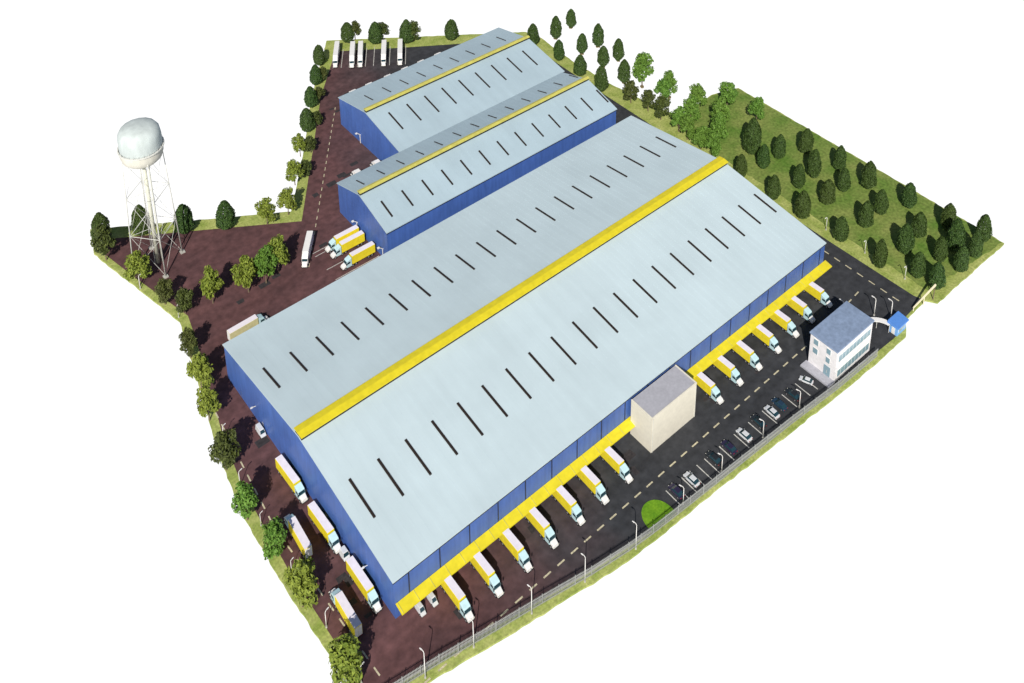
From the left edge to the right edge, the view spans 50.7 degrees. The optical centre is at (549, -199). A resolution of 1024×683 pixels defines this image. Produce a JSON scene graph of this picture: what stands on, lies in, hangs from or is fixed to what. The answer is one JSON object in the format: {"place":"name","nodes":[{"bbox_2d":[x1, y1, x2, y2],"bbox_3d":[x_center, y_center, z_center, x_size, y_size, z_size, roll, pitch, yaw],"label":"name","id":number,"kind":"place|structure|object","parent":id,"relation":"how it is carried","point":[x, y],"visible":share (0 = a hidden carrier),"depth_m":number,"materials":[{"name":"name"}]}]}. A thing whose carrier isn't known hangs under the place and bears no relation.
{"place":"outdoors","nodes":[
{"label":"outdoors","id":0,"kind":"place"},
{"bbox_2d":[117,117,184,278],"bbox_3d":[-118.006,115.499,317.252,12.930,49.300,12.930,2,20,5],"label":"water tower","id":1,"kind":"structure","parent":0,"point":[140,142],"depth_m":309.75,"materials":[{"name":"white metal"}]},
{"bbox_2d":[338,27,564,160],"bbox_3d":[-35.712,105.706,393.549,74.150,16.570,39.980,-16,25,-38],"label":"warehouse","id":2,"kind":"structure","parent":0,"point":[383,118],"depth_m":385.94,"materials":[{"name":"metal"}]},
{"bbox_2d":[337,72,616,254],"bbox_3d":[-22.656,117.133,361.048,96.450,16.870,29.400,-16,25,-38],"label":"warehouse","id":3,"kind":"structure","parent":0,"point":[394,201],"depth_m":350.91,"materials":[{"name":"metal"}]},
{"bbox_2d":[0,0,1023,682],"label":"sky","id":4,"kind":"structure","parent":0,"point":[881,540],"materials":[{"name":"white"}]},
{"bbox_2d":[90,32,1003,682],"bbox_3d":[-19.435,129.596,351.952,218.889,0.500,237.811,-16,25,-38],"label":"ground","id":5,"kind":"structure","parent":0,"point":[810,222],"depth_m":315.03,"materials":[{"name":"green plant"}]},
{"bbox_2d":[90,223,116,260],"bbox_3d":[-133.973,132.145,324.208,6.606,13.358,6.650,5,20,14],"label":"leafy tree","id":6,"kind":"object","parent":5,"relation":"on","point":[102,233],"visible":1,"depth_m":322.60,"materials":[{"name":"green plant"}]},
{"bbox_2d":[123,250,152,285],"bbox_3d":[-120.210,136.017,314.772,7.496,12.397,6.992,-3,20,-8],"label":"leafy tree","id":7,"kind":"object","parent":5,"relation":"on","point":[137,265],"visible":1,"depth_m":313.38,"materials":[{"name":"green plant"}]},
{"bbox_2d":[130,204,150,235],"bbox_3d":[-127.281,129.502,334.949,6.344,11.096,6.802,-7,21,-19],"label":"evergreen tree","id":8,"kind":"object","parent":5,"relation":"on","point":[137,221],"visible":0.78,"depth_m":333.14,"materials":[{"name":"green plant"}]},
{"bbox_2d":[153,278,173,304],"bbox_3d":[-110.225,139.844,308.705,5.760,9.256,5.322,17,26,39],"label":"leafy tree","id":9,"kind":"object","parent":5,"relation":"on","point":[163,286],"visible":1,"depth_m":307.37,"materials":[{"name":"green plant"}]},
{"bbox_2d":[173,203,194,233],"bbox_3d":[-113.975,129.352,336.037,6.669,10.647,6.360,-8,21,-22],"label":"evergreen tree","id":10,"kind":"object","parent":5,"relation":"on","point":[184,216],"visible":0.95,"depth_m":334.21,"materials":[{"name":"green plant"}]},
{"bbox_2d":[178,326,197,357],"bbox_3d":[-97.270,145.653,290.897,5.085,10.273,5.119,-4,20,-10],"label":"leafy tree","id":11,"kind":"object","parent":5,"relation":"on","point":[187,339],"visible":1,"depth_m":289.33,"materials":[{"name":"green plant"}]},
{"bbox_2d":[186,352,213,387],"bbox_3d":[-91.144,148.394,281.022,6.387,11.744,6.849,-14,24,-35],"label":"leafy tree","id":12,"kind":"object","parent":5,"relation":"on","point":[199,370],"visible":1,"depth_m":279.63,"materials":[{"name":"green plant"}]},
{"bbox_2d":[196,384,221,420],"bbox_3d":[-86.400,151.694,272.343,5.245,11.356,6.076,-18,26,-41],"label":"leafy tree","id":13,"kind":"object","parent":5,"relation":"on","point":[208,397],"visible":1,"depth_m":271.02,"materials":[{"name":"green plant"}]},
{"bbox_2d":[208,427,241,469],"bbox_3d":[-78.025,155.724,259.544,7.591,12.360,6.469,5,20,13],"label":"leafy tree","id":14,"kind":"object","parent":5,"relation":"on","point":[224,451],"visible":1,"depth_m":257.87,"materials":[{"name":"green plant"}]},
{"bbox_2d":[215,200,235,229],"bbox_3d":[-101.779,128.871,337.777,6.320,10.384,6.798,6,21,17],"label":"evergreen tree","id":15,"kind":"object","parent":5,"relation":"on","point":[226,216],"visible":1,"depth_m":335.93,"materials":[{"name":"green plant"}]},
{"bbox_2d":[231,480,258,519],"bbox_3d":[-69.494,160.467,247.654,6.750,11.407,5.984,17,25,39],"label":"leafy tree","id":16,"kind":"object","parent":5,"relation":"on","point":[245,498],"visible":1,"depth_m":246.15,"materials":[{"name":"green plant"}]},
{"bbox_2d":[254,197,275,224],"bbox_3d":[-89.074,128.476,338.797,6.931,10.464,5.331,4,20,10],"label":"leafy tree","id":17,"kind":"object","parent":5,"relation":"on","point":[265,208],"visible":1,"depth_m":337.73,"materials":[{"name":"green plant"}]},
{"bbox_2d":[261,515,286,559],"bbox_3d":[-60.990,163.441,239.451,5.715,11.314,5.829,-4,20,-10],"label":"leafy tree","id":18,"kind":"object","parent":5,"relation":"on","point":[274,530],"visible":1,"depth_m":238.02,"materials":[{"name":"green plant"}]},
{"bbox_2d":[276,186,297,214],"bbox_3d":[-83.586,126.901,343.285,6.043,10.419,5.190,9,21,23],"label":"leafy tree","id":19,"kind":"object","parent":5,"relation":"on","point":[286,198],"visible":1,"depth_m":341.91,"materials":[{"name":"green plant"}]},
{"bbox_2d":[285,159,304,184],"bbox_3d":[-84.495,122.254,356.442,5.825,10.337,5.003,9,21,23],"label":"leafy tree","id":20,"kind":"object","parent":5,"relation":"on","point":[292,171],"visible":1,"depth_m":355.20,"materials":[{"name":"green plant"}]},
{"bbox_2d":[282,554,318,609],"bbox_3d":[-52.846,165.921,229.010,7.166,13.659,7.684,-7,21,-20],"label":"leafy tree","id":21,"kind":"object","parent":5,"relation":"on","point":[300,579],"visible":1,"depth_m":227.18,"materials":[{"name":"green plant"}]},
{"bbox_2d":[299,107,314,131],"bbox_3d":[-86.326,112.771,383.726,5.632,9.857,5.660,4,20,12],"label":"evergreen tree","id":22,"kind":"object","parent":5,"relation":"on","point":[306,123],"visible":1,"depth_m":382.24,"materials":[{"name":"green plant"}]},
{"bbox_2d":[327,631,363,682],"bbox_3d":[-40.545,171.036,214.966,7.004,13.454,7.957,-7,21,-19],"label":"leafy tree","id":23,"kind":"object","parent":5,"relation":"on","point":[345,657],"visible":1,"depth_m":213.04,"materials":[{"name":"green plant"}]},
{"bbox_2d":[368,21,382,43],"bbox_3d":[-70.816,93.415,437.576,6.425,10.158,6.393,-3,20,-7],"label":"evergreen tree","id":24,"kind":"object","parent":5,"relation":"on","point":[375,30],"visible":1,"depth_m":436.03,"materials":[{"name":"green plant"}]},
{"bbox_2d":[399,19,413,42],"bbox_3d":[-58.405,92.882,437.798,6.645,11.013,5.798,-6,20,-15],"label":"evergreen tree","id":25,"kind":"object","parent":5,"relation":"on","point":[404,33],"visible":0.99,"depth_m":436.14,"materials":[{"name":"green plant"}]},
{"bbox_2d":[106,44,920,682],"bbox_3d":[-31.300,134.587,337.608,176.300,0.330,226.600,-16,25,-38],"label":"asphalt yard","id":26,"kind":"structure","parent":5,"relation":"on","point":[390,644],"depth_m":277.50,"materials":[{"name":"black asphalt"}]},
{"bbox_2d":[174,287,193,313],"bbox_3d":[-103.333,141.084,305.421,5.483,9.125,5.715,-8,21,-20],"label":"leafy tree","id":27,"kind":"object","parent":26,"relation":"on","point":[184,297],"visible":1,"depth_m":303.93,"materials":[{"name":"green plant"}]},
{"bbox_2d":[199,265,223,302],"bbox_3d":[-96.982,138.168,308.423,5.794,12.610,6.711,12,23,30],"label":"leafy tree","id":28,"kind":"object","parent":26,"relation":"on","point":[211,283],"visible":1,"depth_m":306.85,"materials":[{"name":"green plant"}]},
{"bbox_2d":[230,254,257,292],"bbox_3d":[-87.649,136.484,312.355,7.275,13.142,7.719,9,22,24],"label":"leafy tree","id":29,"kind":"object","parent":26,"relation":"on","point":[247,272],"visible":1,"depth_m":310.29,"materials":[{"name":"green plant"}]},
{"bbox_2d":[227,313,267,339],"bbox_3d":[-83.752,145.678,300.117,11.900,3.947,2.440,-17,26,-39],"label":"truck","id":30,"kind":"object","parent":26,"relation":"on","point":[244,326],"visible":0.64,"depth_m":298.57,"materials":[{"name":"white paint"}]},
{"bbox_2d":[253,245,277,282],"bbox_3d":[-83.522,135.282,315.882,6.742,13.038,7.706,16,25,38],"label":"leafy tree","id":31,"kind":"object","parent":26,"relation":"on","point":[263,260],"visible":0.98,"depth_m":313.90,"materials":[{"name":"green plant"}]},
{"bbox_2d":[267,234,289,272],"bbox_3d":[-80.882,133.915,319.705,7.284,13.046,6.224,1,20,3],"label":"leafy tree","id":32,"kind":"object","parent":26,"relation":"on","point":[279,248],"visible":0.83,"depth_m":318.00,"materials":[{"name":"green plant"}]},
{"bbox_2d":[275,454,307,504],"bbox_3d":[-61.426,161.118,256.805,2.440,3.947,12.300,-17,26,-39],"label":"truck","id":33,"kind":"object","parent":26,"relation":"on","point":[287,473],"visible":1,"depth_m":255.66,"materials":[{"name":"white paint"}]},
{"bbox_2d":[283,512,312,558],"bbox_3d":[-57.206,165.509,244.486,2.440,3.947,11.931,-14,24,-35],"label":"truck","id":34,"kind":"object","parent":26,"relation":"on","point":[295,529],"visible":0.95,"depth_m":242.59,"materials":[{"name":"white paint"}]},
{"bbox_2d":[300,231,313,267],"bbox_3d":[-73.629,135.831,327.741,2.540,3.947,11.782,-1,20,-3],"label":"truck","id":35,"kind":"object","parent":26,"relation":"on","point":[308,244],"visible":1,"depth_m":326.00,"materials":[{"name":"white paint"}]},
{"bbox_2d":[307,501,340,554],"bbox_3d":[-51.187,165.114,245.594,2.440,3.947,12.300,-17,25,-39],"label":"truck","id":36,"kind":"object","parent":26,"relation":"on","point":[319,520],"visible":1,"depth_m":244.54,"materials":[{"name":"white paint"}]},
{"bbox_2d":[325,225,358,252],"bbox_3d":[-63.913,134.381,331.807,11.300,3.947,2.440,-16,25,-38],"label":"truck","id":37,"kind":"object","parent":26,"relation":"on","point":[339,237],"visible":0.71,"depth_m":330.53,"materials":[{"name":"white paint"}]},
{"bbox_2d":[328,586,362,636],"bbox_3d":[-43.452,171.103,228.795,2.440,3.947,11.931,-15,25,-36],"label":"truck","id":38,"kind":"object","parent":26,"relation":"on","point":[343,606],"visible":0.93,"depth_m":227.10,"materials":[{"name":"white paint"}]},
{"bbox_2d":[330,230,364,258],"bbox_3d":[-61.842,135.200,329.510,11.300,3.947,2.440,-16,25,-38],"label":"truck","id":39,"kind":"object","parent":26,"relation":"on","point":[343,246],"visible":1,"depth_m":328.75,"materials":[{"name":"white paint"}]},
{"bbox_2d":[340,241,374,270],"bbox_3d":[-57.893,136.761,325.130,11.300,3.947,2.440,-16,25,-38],"label":"truck","id":40,"kind":"object","parent":26,"relation":"on","point":[354,257],"visible":1,"depth_m":324.30,"materials":[{"name":"white paint"}]},
{"bbox_2d":[346,555,381,613],"bbox_3d":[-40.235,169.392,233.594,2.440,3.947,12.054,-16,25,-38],"label":"truck","id":41,"kind":"object","parent":26,"relation":"on","point":[359,577],"visible":1,"depth_m":232.39,"materials":[{"name":"white paint"}]},
{"bbox_2d":[440,575,474,623],"bbox_3d":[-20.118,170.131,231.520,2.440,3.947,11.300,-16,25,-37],"label":"truck","id":42,"kind":"object","parent":26,"relation":"on","point":[450,587],"visible":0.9,"depth_m":229.82,"materials":[{"name":"white paint"}]},
{"bbox_2d":[469,551,503,598],"bbox_3d":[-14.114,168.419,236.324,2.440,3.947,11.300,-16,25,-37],"label":"truck","id":43,"kind":"object","parent":26,"relation":"on","point":[482,566],"visible":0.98,"depth_m":234.67,"materials":[{"name":"white paint"}]},
{"bbox_2d":[236,92,758,619],"bbox_3d":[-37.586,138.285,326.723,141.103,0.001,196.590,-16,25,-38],"label":"asphalt patch","id":44,"kind":"object","parent":26,"relation":"on","point":[626,458],"visible":0.75,"depth_m":265.70,"materials":[{"name":"black asphalt"}]},
{"bbox_2d":[498,528,532,573],"bbox_3d":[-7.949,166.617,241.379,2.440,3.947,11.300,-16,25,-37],"label":"truck","id":45,"kind":"object","parent":26,"relation":"on","point":[511,543],"visible":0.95,"depth_m":239.79,"materials":[{"name":"white paint"}]},
{"bbox_2d":[222,116,831,618],"bbox_3d":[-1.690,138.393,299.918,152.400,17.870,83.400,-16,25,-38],"label":"warehouse","id":46,"kind":"structure","parent":26,"relation":"on","point":[434,406],"depth_m":281.85,"materials":[{"name":"metal"}]},
{"bbox_2d":[524,507,558,549],"bbox_3d":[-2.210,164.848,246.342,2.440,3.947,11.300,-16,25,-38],"label":"truck","id":47,"kind":"object","parent":26,"relation":"on","point":[538,520],"visible":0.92,"depth_m":244.71,"materials":[{"name":"white paint"}]},
{"bbox_2d":[215,107,898,682],"bbox_3d":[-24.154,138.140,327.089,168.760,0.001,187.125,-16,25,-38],"label":"road markings","id":48,"kind":"object","parent":26,"relation":"on","point":[597,529],"visible":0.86,"depth_m":254.04,"materials":[{"name":"beige paint"}]},
{"bbox_2d":[313,46,817,504],"bbox_3d":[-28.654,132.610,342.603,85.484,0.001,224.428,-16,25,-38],"label":"parking lines","id":49,"kind":"object","parent":26,"relation":"on","point":[704,458],"visible":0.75,"depth_m":274.44,"materials":[{"name":"paint"}]},
{"bbox_2d":[551,485,585,526],"bbox_3d":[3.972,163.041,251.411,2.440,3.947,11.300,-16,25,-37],"label":"truck","id":50,"kind":"object","parent":26,"relation":"on","point":[564,498],"visible":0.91,"depth_m":249.76,"materials":[{"name":"white paint"}]},
{"bbox_2d":[575,465,609,505],"bbox_3d":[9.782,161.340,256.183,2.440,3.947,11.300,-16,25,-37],"label":"truck","id":51,"kind":"object","parent":26,"relation":"on","point":[589,478],"visible":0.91,"depth_m":254.50,"materials":[{"name":"white paint"}]},
{"bbox_2d":[398,392,827,682],"bbox_3d":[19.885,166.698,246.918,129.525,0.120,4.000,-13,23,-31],"label":"kerb","id":52,"kind":"structure","parent":26,"relation":"on","point":[606,560],"depth_m":236.58,"materials":[{"name":"concrete"}]},
{"bbox_2d":[599,446,632,484],"bbox_3d":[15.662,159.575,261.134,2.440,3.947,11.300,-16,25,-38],"label":"truck","id":53,"kind":"object","parent":26,"relation":"on","point":[612,458],"visible":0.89,"depth_m":259.48,"materials":[{"name":"white paint"}]},
{"bbox_2d":[641,500,675,531],"bbox_3d":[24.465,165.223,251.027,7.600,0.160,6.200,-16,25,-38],"label":"grass island","id":54,"kind":"structure","parent":26,"relation":"on","point":[654,512],"depth_m":251.02,"materials":[{"name":"green plant"}]},
{"bbox_2d":[630,365,696,452],"bbox_3d":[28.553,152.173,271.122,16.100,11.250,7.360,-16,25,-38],"label":"entrance block","id":55,"kind":"structure","parent":26,"relation":"on","point":[662,408],"depth_m":268.05,"materials":[{"name":"beige concrete"}]},
{"bbox_2d":[693,372,723,405],"bbox_3d":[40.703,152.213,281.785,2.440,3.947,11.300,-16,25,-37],"label":"truck","id":56,"kind":"object","parent":26,"relation":"on","point":[705,383],"visible":0.8,"depth_m":280.00,"materials":[{"name":"white paint"}]},
{"bbox_2d":[712,355,743,386],"bbox_3d":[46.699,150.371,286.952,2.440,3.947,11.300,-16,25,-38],"label":"truck","id":57,"kind":"object","parent":26,"relation":"on","point":[724,365],"visible":0.88,"depth_m":285.26,"materials":[{"name":"white paint"}]},
{"bbox_2d":[730,340,762,371],"bbox_3d":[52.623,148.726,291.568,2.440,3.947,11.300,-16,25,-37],"label":"truck","id":58,"kind":"object","parent":26,"relation":"on","point":[745,352],"visible":0.91,"depth_m":289.89,"materials":[{"name":"white paint"}]},
{"bbox_2d":[750,324,781,354],"bbox_3d":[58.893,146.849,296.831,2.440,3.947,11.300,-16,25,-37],"label":"truck","id":59,"kind":"object","parent":26,"relation":"on","point":[765,336],"visible":0.84,"depth_m":295.08,"materials":[{"name":"white paint"}]},
{"bbox_2d":[768,310,799,338],"bbox_3d":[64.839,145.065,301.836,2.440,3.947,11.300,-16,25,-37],"label":"truck","id":60,"kind":"object","parent":26,"relation":"on","point":[784,322],"visible":0.9,"depth_m":300.13,"materials":[{"name":"white paint"}]},
{"bbox_2d":[786,296,815,323],"bbox_3d":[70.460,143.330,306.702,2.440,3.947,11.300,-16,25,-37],"label":"truck","id":61,"kind":"object","parent":26,"relation":"on","point":[800,307],"visible":0.83,"depth_m":304.92,"materials":[{"name":"white paint"}]},
{"bbox_2d":[803,282,832,308],"bbox_3d":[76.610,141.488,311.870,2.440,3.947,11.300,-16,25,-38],"label":"truck","id":62,"kind":"object","parent":26,"relation":"on","point":[818,293],"visible":0.85,"depth_m":310.09,"materials":[{"name":"white paint"}]},
{"bbox_2d":[887,311,908,335],"bbox_3d":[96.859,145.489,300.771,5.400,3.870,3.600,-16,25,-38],"label":"gatehouse","id":63,"kind":"object","parent":26,"relation":"on","point":[897,321],"visible":1,"depth_m":299.88,"materials":[{"name":"white paint"}]},
{"bbox_2d":[594,65,608,91],"bbox_3d":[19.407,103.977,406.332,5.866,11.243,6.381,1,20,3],"label":"evergreen tree","id":64,"kind":"object","parent":5,"relation":"on","point":[600,76],"visible":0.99,"depth_m":404.77,"materials":[{"name":"green plant"}]},
{"bbox_2d":[622,80,639,102],"bbox_3d":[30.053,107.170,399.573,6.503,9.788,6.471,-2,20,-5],"label":"leafy tree","id":65,"kind":"object","parent":5,"relation":"on","point":[630,88],"visible":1,"depth_m":398.34,"materials":[{"name":"green plant"}]},
{"bbox_2d":[394,349,877,682],"bbox_3d":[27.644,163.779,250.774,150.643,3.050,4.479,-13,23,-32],"label":"boundary fence","id":66,"kind":"object","parent":5,"relation":"on","point":[644,536],"visible":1,"depth_m":243.91,"materials":[{"name":"grey metal"}]},
{"bbox_2d":[653,94,670,119],"bbox_3d":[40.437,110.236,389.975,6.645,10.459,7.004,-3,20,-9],"label":"leafy tree","id":67,"kind":"object","parent":5,"relation":"on","point":[661,103],"visible":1,"depth_m":388.12,"materials":[{"name":"green plant"}]},
{"bbox_2d":[680,114,695,139],"bbox_3d":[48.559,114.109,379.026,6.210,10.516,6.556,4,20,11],"label":"leafy tree","id":68,"kind":"object","parent":5,"relation":"on","point":[687,125],"visible":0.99,"depth_m":377.40,"materials":[{"name":"green plant"}]},
{"bbox_2d":[704,131,721,155],"bbox_3d":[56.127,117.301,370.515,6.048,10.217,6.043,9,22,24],"label":"leafy tree","id":69,"kind":"object","parent":5,"relation":"on","point":[712,141],"visible":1,"depth_m":369.01,"materials":[{"name":"green plant"}]},
{"bbox_2d":[766,174,781,199],"bbox_3d":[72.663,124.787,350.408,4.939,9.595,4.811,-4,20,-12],"label":"evergreen tree","id":70,"kind":"object","parent":5,"relation":"on","point":[774,189],"visible":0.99,"depth_m":349.01,"materials":[{"name":"green plant"}]},
{"bbox_2d":[794,190,811,218],"bbox_3d":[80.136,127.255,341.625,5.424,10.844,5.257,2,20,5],"label":"evergreen tree","id":71,"kind":"object","parent":5,"relation":"on","point":[802,209],"visible":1,"depth_m":340.33,"materials":[{"name":"green plant"}]},
{"bbox_2d":[832,216,849,241],"bbox_3d":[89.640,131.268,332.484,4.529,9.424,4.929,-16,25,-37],"label":"evergreen tree","id":72,"kind":"object","parent":5,"relation":"on","point":[841,234],"visible":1,"depth_m":331.20,"materials":[{"name":"green plant"}]},
{"bbox_2d":[872,238,888,267],"bbox_3d":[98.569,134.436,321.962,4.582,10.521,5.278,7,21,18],"label":"evergreen tree","id":73,"kind":"object","parent":5,"relation":"on","point":[880,256],"visible":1,"depth_m":320.59,"materials":[{"name":"green plant"}]},
{"bbox_2d":[928,261,945,289],"bbox_3d":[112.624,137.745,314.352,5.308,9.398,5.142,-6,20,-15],"label":"evergreen tree","id":74,"kind":"object","parent":5,"relation":"on","point":[937,276],"visible":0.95,"depth_m":312.98,"materials":[{"name":"green plant"}]},
{"bbox_2d":[953,245,969,272],"bbox_3d":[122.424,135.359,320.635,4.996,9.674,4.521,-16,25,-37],"label":"evergreen tree","id":75,"kind":"object","parent":5,"relation":"on","point":[962,254],"visible":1,"depth_m":319.24,"materials":[{"name":"green plant"}]},
{"bbox_3d":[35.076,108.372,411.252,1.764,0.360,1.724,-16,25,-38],"label":"ground patch","id":76,"kind":"structure","parent":5,"relation":"on","visible":0},
{"bbox_2d":[631,51,654,85],"bbox_3d":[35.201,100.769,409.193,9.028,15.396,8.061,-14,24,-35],"label":"leafy tree","id":77,"kind":"object","parent":76,"relation":"on","point":[642,63],"visible":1,"depth_m":406.87,"materials":[{"name":"green plant"}]},
{"bbox_2d":[800,301,874,387],"bbox_3d":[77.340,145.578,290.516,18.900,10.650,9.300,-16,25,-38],"label":"office building","id":78,"kind":"structure","parent":0,"point":[840,339],"depth_m":287.69,"materials":[{"name":"paint"}]},
{"bbox_2d":[693,89,1001,290],"bbox_3d":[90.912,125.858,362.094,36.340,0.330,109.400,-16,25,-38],"label":"lawn","id":79,"kind":"structure","parent":0,"point":[848,203],"depth_m":356.17,"materials":[{"name":"green plant"}]},
{"bbox_2d":[682,95,701,119],"bbox_3d":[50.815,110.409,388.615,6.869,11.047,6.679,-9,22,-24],"label":"leafy tree","id":80,"kind":"object","parent":79,"relation":"on","point":[691,107],"visible":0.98,"depth_m":386.98,"materials":[{"name":"green plant"}]},
{"bbox_2d":[689,83,707,105],"bbox_3d":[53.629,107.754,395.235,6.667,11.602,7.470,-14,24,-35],"label":"leafy tree","id":81,"kind":"object","parent":79,"relation":"on","point":[697,90],"visible":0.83,"depth_m":393.41,"materials":[{"name":"green plant"}]},
{"bbox_2d":[708,111,728,137],"bbox_3d":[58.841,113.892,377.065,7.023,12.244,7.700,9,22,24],"label":"leafy tree","id":82,"kind":"object","parent":79,"relation":"on","point":[718,123],"visible":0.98,"depth_m":375.59,"materials":[{"name":"green plant"}]},
{"bbox_2d":[710,97,730,121],"bbox_3d":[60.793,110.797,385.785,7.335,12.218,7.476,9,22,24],"label":"leafy tree","id":83,"kind":"object","parent":79,"relation":"on","point":[718,103],"visible":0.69,"depth_m":383.79,"materials":[{"name":"green plant"}]},
{"bbox_2d":[718,81,738,104],"bbox_3d":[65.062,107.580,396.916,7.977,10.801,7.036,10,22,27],"label":"leafy tree","id":84,"kind":"object","parent":79,"relation":"on","point":[728,92],"visible":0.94,"depth_m":395.08,"materials":[{"name":"green plant"}]},
{"bbox_2d":[743,117,761,154],"bbox_3d":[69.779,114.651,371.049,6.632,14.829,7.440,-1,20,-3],"label":"evergreen tree","id":85,"kind":"object","parent":79,"relation":"on","point":[752,134],"visible":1,"depth_m":369.21,"materials":[{"name":"green plant"}]},
{"bbox_2d":[748,96,765,118],"bbox_3d":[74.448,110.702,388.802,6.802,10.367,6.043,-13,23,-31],"label":"leafy tree","id":86,"kind":"object","parent":79,"relation":"on","point":[757,107],"visible":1,"depth_m":387.76,"materials":[{"name":"green plant"}]},
{"bbox_2d":[757,144,770,168],"bbox_3d":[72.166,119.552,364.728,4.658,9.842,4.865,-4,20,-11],"label":"evergreen tree","id":87,"kind":"object","parent":79,"relation":"on","point":[763,153],"visible":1,"depth_m":363.56,"materials":[{"name":"green plant"}]},
{"bbox_2d":[772,134,785,158],"bbox_3d":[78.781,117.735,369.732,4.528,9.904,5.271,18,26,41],"label":"evergreen tree","id":88,"kind":"object","parent":79,"relation":"on","point":[779,149],"visible":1,"depth_m":368.39,"materials":[{"name":"green plant"}]},
{"bbox_2d":[792,163,805,188],"bbox_3d":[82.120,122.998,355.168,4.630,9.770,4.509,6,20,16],"label":"evergreen tree","id":89,"kind":"object","parent":79,"relation":"on","point":[798,173],"visible":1,"depth_m":353.99,"materials":[{"name":"green plant"}]},
{"bbox_2d":[798,128,813,153],"bbox_3d":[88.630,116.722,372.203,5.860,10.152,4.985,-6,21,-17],"label":"evergreen tree","id":90,"kind":"object","parent":79,"relation":"on","point":[806,143],"visible":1,"depth_m":370.81,"materials":[{"name":"green plant"}]},
{"bbox_2d":[806,148,821,177],"bbox_3d":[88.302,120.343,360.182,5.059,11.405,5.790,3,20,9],"label":"evergreen tree","id":91,"kind":"object","parent":79,"relation":"on","point":[814,171],"visible":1,"depth_m":358.63,"materials":[{"name":"green plant"}]},
{"bbox_2d":[819,178,835,204],"bbox_3d":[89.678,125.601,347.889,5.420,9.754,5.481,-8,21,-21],"label":"evergreen tree","id":92,"kind":"object","parent":79,"relation":"on","point":[828,186],"visible":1,"depth_m":346.64,"materials":[{"name":"green plant"}]},
{"bbox_2d":[832,145,846,170],"bbox_3d":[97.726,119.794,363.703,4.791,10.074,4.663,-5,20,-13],"label":"evergreen tree","id":93,"kind":"object","parent":79,"relation":"on","point":[839,159],"visible":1,"depth_m":362.62,"materials":[{"name":"green plant"}]},
{"bbox_2d":[837,168,850,191],"bbox_3d":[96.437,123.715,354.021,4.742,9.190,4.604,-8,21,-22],"label":"evergreen tree","id":94,"kind":"object","parent":79,"relation":"on","point":[844,182],"visible":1,"depth_m":352.85,"materials":[{"name":"green plant"}]},
{"bbox_2d":[858,200,873,227],"bbox_3d":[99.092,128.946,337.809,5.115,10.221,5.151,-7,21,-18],"label":"evergreen tree","id":95,"kind":"object","parent":79,"relation":"on","point":[866,214],"visible":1,"depth_m":336.65,"materials":[{"name":"green plant"}]},
{"bbox_2d":[861,161,876,188],"bbox_3d":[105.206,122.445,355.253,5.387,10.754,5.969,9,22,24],"label":"evergreen tree","id":96,"kind":"object","parent":79,"relation":"on","point":[868,176],"visible":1,"depth_m":353.68,"materials":[{"name":"green plant"}]},
{"bbox_2d":[873,189,888,214],"bbox_3d":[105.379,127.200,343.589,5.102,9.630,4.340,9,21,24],"label":"evergreen tree","id":97,"kind":"object","parent":79,"relation":"on","point":[881,207],"visible":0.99,"depth_m":342.49,"materials":[{"name":"green plant"}]},
{"bbox_2d":[896,223,914,254],"bbox_3d":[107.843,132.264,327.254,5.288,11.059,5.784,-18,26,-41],"label":"evergreen tree","id":98,"kind":"object","parent":79,"relation":"on","point":[905,238],"visible":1,"depth_m":325.91,"materials":[{"name":"green plant"}]},
{"bbox_2d":[901,182,917,208],"bbox_3d":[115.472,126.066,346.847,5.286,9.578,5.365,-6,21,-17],"label":"evergreen tree","id":99,"kind":"object","parent":79,"relation":"on","point":[909,194],"visible":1,"depth_m":345.38,"materials":[{"name":"green plant"}]},
{"bbox_2d":[910,251,926,278],"bbox_3d":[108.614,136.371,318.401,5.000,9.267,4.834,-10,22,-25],"label":"evergreen tree","id":100,"kind":"object","parent":79,"relation":"on","point":[918,265],"visible":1,"depth_m":317.22,"materials":[{"name":"green plant"}]},
{"bbox_2d":[911,211,927,237],"bbox_3d":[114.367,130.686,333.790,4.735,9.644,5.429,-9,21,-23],"label":"evergreen tree","id":101,"kind":"object","parent":79,"relation":"on","point":[919,224],"visible":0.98,"depth_m":332.56,"materials":[{"name":"green plant"}]},
{"bbox_2d":[933,236,948,262],"bbox_3d":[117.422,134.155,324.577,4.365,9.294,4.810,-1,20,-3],"label":"evergreen tree","id":102,"kind":"object","parent":79,"relation":"on","point":[940,252],"visible":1,"depth_m":323.24,"materials":[{"name":"green plant"}]},
{"bbox_2d":[940,202,956,230],"bbox_3d":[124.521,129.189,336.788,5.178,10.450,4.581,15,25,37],"label":"evergreen tree","id":103,"kind":"object","parent":79,"relation":"on","point":[948,215],"visible":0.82,"depth_m":335.53,"materials":[{"name":"green plant"}]},
{"bbox_2d":[946,218,965,251],"bbox_3d":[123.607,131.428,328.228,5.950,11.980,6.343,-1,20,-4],"label":"evergreen tree","id":104,"kind":"object","parent":79,"relation":"on","point":[955,240],"visible":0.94,"depth_m":326.59,"materials":[{"name":"green plant"}]},
{"bbox_2d":[968,230,983,257],"bbox_3d":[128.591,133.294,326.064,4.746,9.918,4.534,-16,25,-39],"label":"evergreen tree","id":105,"kind":"object","parent":79,"relation":"on","point":[975,245],"visible":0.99,"depth_m":324.62,"materials":[{"name":"green plant"}]},
{"bbox_2d":[975,214,992,241],"bbox_3d":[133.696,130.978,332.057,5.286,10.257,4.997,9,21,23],"label":"evergreen tree","id":106,"kind":"object","parent":79,"relation":"on","point":[984,224],"visible":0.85,"depth_m":330.68,"materials":[{"name":"green plant"}]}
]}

